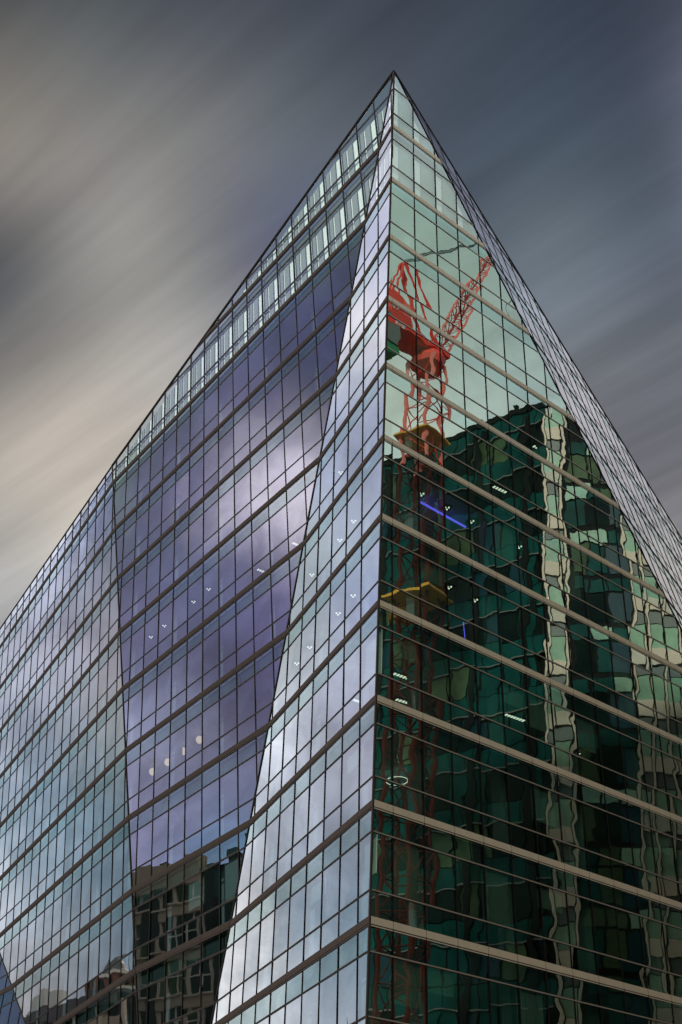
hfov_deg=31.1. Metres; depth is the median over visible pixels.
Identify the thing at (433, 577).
window
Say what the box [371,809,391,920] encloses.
window
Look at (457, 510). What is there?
window
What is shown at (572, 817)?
window
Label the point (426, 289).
window
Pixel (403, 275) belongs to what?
window
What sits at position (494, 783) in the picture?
window
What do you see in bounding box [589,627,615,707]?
window
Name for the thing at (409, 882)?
window
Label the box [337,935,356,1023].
window
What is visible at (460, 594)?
window
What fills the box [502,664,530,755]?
window
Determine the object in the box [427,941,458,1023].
window
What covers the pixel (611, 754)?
window
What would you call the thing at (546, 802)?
window
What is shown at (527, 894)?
window
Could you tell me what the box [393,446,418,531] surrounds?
window
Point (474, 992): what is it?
window
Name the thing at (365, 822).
window
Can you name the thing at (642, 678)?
window
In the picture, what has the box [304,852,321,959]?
window
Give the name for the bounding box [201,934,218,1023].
window
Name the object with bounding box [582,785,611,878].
window
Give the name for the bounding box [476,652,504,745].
window
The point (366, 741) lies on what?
window
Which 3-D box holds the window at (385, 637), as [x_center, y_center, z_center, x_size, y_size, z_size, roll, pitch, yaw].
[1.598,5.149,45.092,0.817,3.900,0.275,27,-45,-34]
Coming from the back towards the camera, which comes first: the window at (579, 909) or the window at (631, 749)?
the window at (631, 749)
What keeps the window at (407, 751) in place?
in the office tower
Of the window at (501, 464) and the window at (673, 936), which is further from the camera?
the window at (501, 464)
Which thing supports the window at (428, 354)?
in the office tower
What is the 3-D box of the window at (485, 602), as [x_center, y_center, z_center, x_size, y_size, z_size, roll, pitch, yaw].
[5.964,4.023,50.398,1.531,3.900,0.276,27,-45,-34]
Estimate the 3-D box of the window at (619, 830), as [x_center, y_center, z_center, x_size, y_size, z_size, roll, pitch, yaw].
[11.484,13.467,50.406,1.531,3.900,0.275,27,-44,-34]
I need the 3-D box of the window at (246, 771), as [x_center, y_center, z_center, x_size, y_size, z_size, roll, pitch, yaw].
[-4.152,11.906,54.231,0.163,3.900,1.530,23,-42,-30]
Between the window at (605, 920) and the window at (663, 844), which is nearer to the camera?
the window at (605, 920)
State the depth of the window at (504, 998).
42.31 m
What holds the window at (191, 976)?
in the office tower
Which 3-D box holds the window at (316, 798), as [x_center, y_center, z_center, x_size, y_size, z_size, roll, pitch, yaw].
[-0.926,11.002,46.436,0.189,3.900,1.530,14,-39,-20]
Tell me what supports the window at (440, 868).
in the office tower
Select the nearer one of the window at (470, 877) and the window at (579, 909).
the window at (470, 877)
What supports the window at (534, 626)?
in the office tower
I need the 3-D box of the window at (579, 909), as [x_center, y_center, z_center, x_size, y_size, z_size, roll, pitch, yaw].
[9.126,15.607,46.596,1.530,3.901,0.280,27,-45,-34]
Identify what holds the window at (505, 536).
in the office tower
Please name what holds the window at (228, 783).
in the office tower
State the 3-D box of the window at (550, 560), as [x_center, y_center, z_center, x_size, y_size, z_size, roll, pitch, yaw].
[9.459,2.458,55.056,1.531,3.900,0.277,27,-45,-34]
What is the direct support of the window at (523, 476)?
in the office tower
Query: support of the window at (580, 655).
in the office tower
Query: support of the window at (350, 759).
in the office tower
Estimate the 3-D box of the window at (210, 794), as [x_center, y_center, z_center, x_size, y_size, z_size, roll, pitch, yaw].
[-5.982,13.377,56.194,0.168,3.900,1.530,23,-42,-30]
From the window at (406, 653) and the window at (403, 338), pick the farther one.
the window at (403, 338)
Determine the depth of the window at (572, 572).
55.88 m
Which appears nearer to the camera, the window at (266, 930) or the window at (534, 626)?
the window at (266, 930)
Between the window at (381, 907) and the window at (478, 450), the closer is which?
the window at (381, 907)
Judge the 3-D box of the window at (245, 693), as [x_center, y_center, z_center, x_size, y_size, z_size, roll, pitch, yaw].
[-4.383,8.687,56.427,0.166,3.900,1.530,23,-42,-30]
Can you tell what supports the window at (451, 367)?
in the office tower
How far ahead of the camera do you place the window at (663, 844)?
52.07 m
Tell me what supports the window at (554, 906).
in the office tower
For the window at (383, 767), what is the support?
in the office tower
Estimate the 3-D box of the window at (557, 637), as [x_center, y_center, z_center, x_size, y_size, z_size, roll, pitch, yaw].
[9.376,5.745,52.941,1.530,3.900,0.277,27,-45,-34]
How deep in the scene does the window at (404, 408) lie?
52.03 m
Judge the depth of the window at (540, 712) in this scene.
49.94 m
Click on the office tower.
(340, 658)
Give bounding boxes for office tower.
[0,70,681,1023]
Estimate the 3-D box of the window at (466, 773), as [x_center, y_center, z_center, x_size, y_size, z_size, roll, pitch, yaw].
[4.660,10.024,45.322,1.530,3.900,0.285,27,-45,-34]
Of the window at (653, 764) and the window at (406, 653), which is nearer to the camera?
the window at (406, 653)
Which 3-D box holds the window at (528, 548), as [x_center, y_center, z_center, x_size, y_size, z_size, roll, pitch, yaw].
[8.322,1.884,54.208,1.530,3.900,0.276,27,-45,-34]
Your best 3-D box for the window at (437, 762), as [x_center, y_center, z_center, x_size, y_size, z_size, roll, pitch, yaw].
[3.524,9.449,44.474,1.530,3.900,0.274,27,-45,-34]
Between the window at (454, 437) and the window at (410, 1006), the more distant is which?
the window at (454, 437)
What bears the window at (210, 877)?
in the office tower
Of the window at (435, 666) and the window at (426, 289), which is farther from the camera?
the window at (426, 289)
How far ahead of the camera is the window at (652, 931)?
49.11 m
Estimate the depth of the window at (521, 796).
46.98 m
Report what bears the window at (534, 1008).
in the office tower
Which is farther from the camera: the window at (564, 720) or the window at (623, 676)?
the window at (623, 676)
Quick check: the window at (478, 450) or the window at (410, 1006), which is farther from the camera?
the window at (478, 450)
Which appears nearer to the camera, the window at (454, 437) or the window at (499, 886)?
the window at (499, 886)
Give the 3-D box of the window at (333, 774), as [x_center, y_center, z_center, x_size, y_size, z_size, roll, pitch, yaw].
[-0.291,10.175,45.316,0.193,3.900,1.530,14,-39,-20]
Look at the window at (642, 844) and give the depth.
51.23 m
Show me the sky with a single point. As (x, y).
(152, 152)
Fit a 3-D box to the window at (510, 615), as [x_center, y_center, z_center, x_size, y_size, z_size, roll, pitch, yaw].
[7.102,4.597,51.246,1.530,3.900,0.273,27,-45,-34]
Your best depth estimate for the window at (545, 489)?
57.15 m
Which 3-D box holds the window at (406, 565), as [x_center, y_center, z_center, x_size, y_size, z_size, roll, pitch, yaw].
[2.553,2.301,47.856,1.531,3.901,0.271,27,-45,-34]
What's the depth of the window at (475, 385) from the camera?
56.72 m
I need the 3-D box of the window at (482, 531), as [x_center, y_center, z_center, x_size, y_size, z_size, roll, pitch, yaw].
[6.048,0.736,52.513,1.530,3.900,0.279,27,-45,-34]
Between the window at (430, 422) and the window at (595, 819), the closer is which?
the window at (595, 819)
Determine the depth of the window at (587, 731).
51.64 m
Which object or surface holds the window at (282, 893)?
in the office tower
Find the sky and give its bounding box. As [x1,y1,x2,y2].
[0,0,681,634]
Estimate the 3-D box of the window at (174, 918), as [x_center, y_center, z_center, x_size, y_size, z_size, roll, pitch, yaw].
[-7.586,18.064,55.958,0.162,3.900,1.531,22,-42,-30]
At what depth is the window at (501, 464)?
55.44 m
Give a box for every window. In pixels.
[0,85,681,1023]
[166,866,182,951]
[182,944,199,1023]
[183,855,200,942]
[201,845,218,933]
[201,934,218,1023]
[202,762,218,846]
[220,751,237,835]
[220,834,237,924]
[237,661,254,741]
[238,739,255,824]
[257,891,274,992]
[272,879,289,982]
[287,865,305,971]
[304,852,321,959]
[307,753,324,854]
[321,837,339,948]
[324,736,341,839]
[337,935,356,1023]
[339,821,357,935]
[341,720,358,824]
[343,628,359,725]
[358,810,376,922]
[359,705,373,809]
[360,609,381,708]
[368,927,392,1023]
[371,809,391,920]
[375,703,391,804]
[377,608,391,699]
[392,241,415,312]
[392,304,416,379]
[392,372,417,452]
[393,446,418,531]
[393,526,419,617]
[393,614,421,711]
[393,710,423,815]
[394,816,424,929]
[394,932,426,1023]
[416,257,438,327]
[417,320,440,394]
[418,388,442,466]
[419,461,445,545]
[420,540,447,630]
[422,627,450,723]
[423,722,453,825]
[425,826,456,937]
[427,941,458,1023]
[440,335,464,408]
[442,402,467,480]
[445,475,470,558]
[447,554,474,642]
[449,640,477,734]
[452,733,482,835]
[455,836,486,945]
[459,949,490,1023]
[463,350,487,423]
[466,417,491,494]
[469,489,495,571]
[473,567,499,654]
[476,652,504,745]
[480,744,510,844]
[484,846,515,953]
[489,431,514,507]
[489,957,519,1023]
[493,502,519,583]
[497,580,524,665]
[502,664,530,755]
[507,755,536,853]
[511,444,536,519]
[512,855,544,960]
[516,515,542,595]
[518,964,548,1023]
[521,592,548,676]
[527,675,555,765]
[533,458,558,532]
[533,765,562,861]
[539,528,564,606]
[539,864,571,967]
[545,604,571,687]
[547,972,575,1023]
[551,686,579,775]
[558,775,587,870]
[560,540,586,618]
[565,872,596,974]
[567,615,594,698]
[574,697,602,784]
[581,552,607,628]
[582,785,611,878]
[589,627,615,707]
[590,881,622,981]
[597,707,625,793]
[605,794,635,886]
[610,638,637,718]
[615,889,646,987]
[619,717,647,802]
[628,803,657,894]
[630,648,657,727]
[638,896,669,993]
[640,727,668,811]
[650,812,679,901]
[661,904,681,996]
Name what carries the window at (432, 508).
in the office tower
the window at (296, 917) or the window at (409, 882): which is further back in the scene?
the window at (296, 917)
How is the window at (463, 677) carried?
in the office tower
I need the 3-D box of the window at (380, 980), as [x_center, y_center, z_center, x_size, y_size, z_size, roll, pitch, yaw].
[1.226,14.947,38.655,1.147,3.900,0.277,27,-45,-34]
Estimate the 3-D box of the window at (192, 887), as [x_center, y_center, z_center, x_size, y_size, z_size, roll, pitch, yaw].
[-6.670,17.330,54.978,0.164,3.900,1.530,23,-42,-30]
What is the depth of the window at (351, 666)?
46.52 m
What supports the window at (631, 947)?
in the office tower
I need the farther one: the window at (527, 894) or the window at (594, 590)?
the window at (594, 590)
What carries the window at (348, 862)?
in the office tower
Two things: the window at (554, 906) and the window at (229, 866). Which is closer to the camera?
the window at (554, 906)
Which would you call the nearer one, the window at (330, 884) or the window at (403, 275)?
the window at (330, 884)
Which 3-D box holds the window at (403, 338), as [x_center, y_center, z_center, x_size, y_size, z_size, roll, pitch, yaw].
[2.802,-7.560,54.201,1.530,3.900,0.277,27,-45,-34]
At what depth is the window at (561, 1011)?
44.13 m
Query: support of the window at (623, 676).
in the office tower
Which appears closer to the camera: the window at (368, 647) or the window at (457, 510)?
the window at (368, 647)

